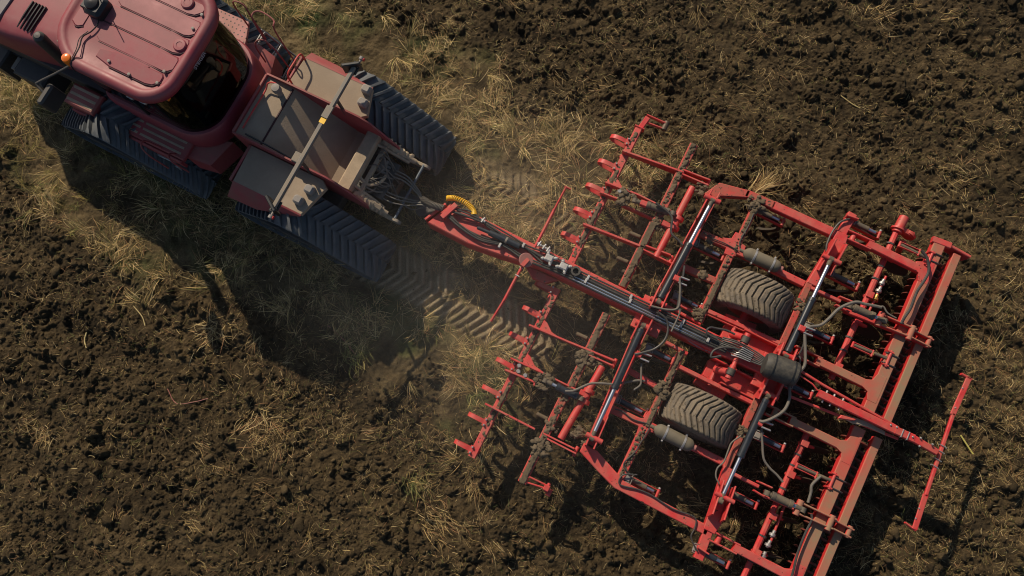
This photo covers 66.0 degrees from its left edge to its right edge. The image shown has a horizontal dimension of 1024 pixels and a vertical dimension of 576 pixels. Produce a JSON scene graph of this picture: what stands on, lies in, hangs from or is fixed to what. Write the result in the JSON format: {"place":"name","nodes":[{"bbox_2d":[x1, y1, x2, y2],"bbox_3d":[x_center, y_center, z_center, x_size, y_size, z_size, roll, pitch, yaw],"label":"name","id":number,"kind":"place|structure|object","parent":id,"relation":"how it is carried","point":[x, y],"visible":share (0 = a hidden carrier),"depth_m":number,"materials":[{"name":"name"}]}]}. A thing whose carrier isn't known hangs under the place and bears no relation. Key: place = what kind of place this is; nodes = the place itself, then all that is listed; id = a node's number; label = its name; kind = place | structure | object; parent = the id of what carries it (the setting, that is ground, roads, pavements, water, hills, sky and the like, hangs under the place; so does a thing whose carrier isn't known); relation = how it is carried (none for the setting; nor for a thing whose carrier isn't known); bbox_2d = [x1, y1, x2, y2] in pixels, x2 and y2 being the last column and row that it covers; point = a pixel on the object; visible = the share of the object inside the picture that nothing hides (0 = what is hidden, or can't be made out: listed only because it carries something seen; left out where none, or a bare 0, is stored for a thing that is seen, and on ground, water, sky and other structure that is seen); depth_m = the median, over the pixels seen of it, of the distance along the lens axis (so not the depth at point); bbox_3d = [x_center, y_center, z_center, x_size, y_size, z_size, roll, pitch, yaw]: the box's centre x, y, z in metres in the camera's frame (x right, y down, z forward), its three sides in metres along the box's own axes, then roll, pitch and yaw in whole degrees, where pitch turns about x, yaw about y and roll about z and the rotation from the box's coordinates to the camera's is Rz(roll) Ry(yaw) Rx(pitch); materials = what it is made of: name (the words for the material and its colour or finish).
{"place":"outdoors","nodes":[
{"label":"outdoors","id":0,"kind":"place"},
{"bbox_2d":[0,0,1023,575],"bbox_3d":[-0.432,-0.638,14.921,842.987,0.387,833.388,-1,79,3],"label":"field","id":1,"kind":"structure","parent":0,"point":[378,50],"depth_m":14.76,"materials":[{"name":"soil"}]},
{"bbox_2d":[31,423,64,449],"bbox_3d":[-8.731,2.770,14.690,0.649,0.167,0.644,38,83,9],"label":"straw tuft","id":2,"kind":"object","parent":1,"relation":"on","point":[43,437],"visible":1,"depth_m":14.71,"materials":[{"name":"beige plant"}]},
{"bbox_2d":[0,76,165,255],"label":"olive grass","id":3,"kind":"structure","parent":1,"relation":"on","point":[11,92],"depth_m":15.68,"materials":[{"name":"plant"}]},
{"bbox_2d":[167,389,207,403],"bbox_3d":[-6.081,2.077,14.694,0.833,0.052,0.234,12,80,5],"label":"piece of baling twine","id":4,"kind":"object","parent":1,"relation":"on","point":[184,403],"visible":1,"depth_m":14.67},
{"bbox_2d":[178,304,238,365],"bbox_3d":[-5.757,0.863,14.893,1.242,0.212,1.120,-35,79,-4],"label":"straw tuft","id":5,"kind":"object","parent":1,"relation":"on","point":[214,331],"visible":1,"depth_m":14.94,"materials":[{"name":"beige plant"}]},
{"bbox_2d":[0,0,455,281],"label":"tracked tractor","id":6,"kind":"object","parent":1,"relation":"on","point":[179,93],"visible":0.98,"depth_m":13.63,"materials":[{"name":"red paint"}]},
{"bbox_2d":[224,389,293,466],"bbox_3d":[-4.518,2.443,14.512,1.132,0.283,1.624,26,81,8],"label":"straw tuft","id":7,"kind":"object","parent":1,"relation":"on","point":[259,423],"visible":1,"depth_m":14.56,"materials":[{"name":"beige plant"}]},
{"bbox_2d":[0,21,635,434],"bbox_3d":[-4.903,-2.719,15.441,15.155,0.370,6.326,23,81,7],"label":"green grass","id":8,"kind":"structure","parent":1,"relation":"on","point":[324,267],"depth_m":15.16,"materials":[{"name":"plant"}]},
{"bbox_2d":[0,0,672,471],"bbox_3d":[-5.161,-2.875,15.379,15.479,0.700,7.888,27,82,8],"label":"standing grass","id":9,"kind":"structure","parent":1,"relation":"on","point":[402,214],"depth_m":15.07,"materials":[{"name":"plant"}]},
{"bbox_2d":[0,0,705,478],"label":"dry grass","id":10,"kind":"structure","parent":1,"relation":"on","point":[500,96],"depth_m":15.18,"materials":[{"name":"plant"}]},
{"bbox_2d":[336,332,378,378],"bbox_3d":[-2.869,1.171,14.571,0.839,0.320,1.005,29,82,8],"label":"straw tuft","id":11,"kind":"object","parent":1,"relation":"on","point":[357,359],"visible":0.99,"depth_m":14.62,"materials":[{"name":"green plant"}]},
{"bbox_2d":[396,464,439,504],"bbox_3d":[-1.649,3.564,14.044,0.844,0.287,0.740,-19,79,-1],"label":"straw tuft","id":12,"kind":"object","parent":1,"relation":"on","point":[416,484],"visible":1,"depth_m":14.08,"materials":[{"name":"beige plant"}]},
{"bbox_2d":[411,494,461,553],"bbox_3d":[-1.296,4.230,13.963,0.848,0.200,1.159,-38,79,-4],"label":"straw tuft","id":13,"kind":"object","parent":1,"relation":"on","point":[436,519],"visible":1,"depth_m":13.99,"materials":[{"name":"beige plant"}]},
{"bbox_2d":[0,0,1023,575],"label":"soil clods","id":14,"kind":"object","parent":1,"relation":"on","point":[702,360],"visible":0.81,"depth_m":14.53,"materials":[{"name":"brown soil"}]},
{"bbox_2d":[0,0,1023,575],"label":"loose straw","id":15,"kind":"object","parent":1,"relation":"on","point":[940,420],"visible":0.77,"depth_m":14.42,"materials":[{"name":"plant"}]},
{"bbox_2d":[0,0,1023,575],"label":"straw wisps","id":16,"kind":"object","parent":1,"relation":"on","point":[474,496],"visible":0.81,"depth_m":14.28,"materials":[{"name":"plant"}]},
{"bbox_2d":[374,114,971,575],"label":"field cultivator","id":17,"kind":"object","parent":1,"relation":"on","point":[748,306],"visible":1,"depth_m":13.40,"materials":[{"name":"red paint"}]},
{"bbox_2d":[748,161,791,199],"bbox_3d":[4.877,-1.992,14.730,0.849,0.453,0.785,15,80,6],"label":"straw tuft","id":18,"kind":"object","parent":1,"relation":"on","point":[763,187],"visible":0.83,"depth_m":14.81,"materials":[{"name":"beige plant"}]},
{"bbox_2d":[865,0,898,27],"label":"straw tuft","id":19,"kind":"object","parent":1,"relation":"on","point":[879,13],"visible":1,"depth_m":15.45,"materials":[{"name":"beige plant"}]},
{"bbox_2d":[929,146,996,201],"bbox_3d":[8.368,-2.243,14.796,1.166,0.156,1.265,-44,80,-6],"label":"straw tuft","id":20,"kind":"object","parent":1,"relation":"on","point":[951,182],"visible":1,"depth_m":14.78,"materials":[{"name":"beige plant"}]},
{"bbox_2d":[960,435,973,453],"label":"straw stalk","id":21,"kind":"object","parent":1,"relation":"on","point":[966,444],"visible":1,"depth_m":13.81,"materials":[{"name":"yellow plant"}]}
]}

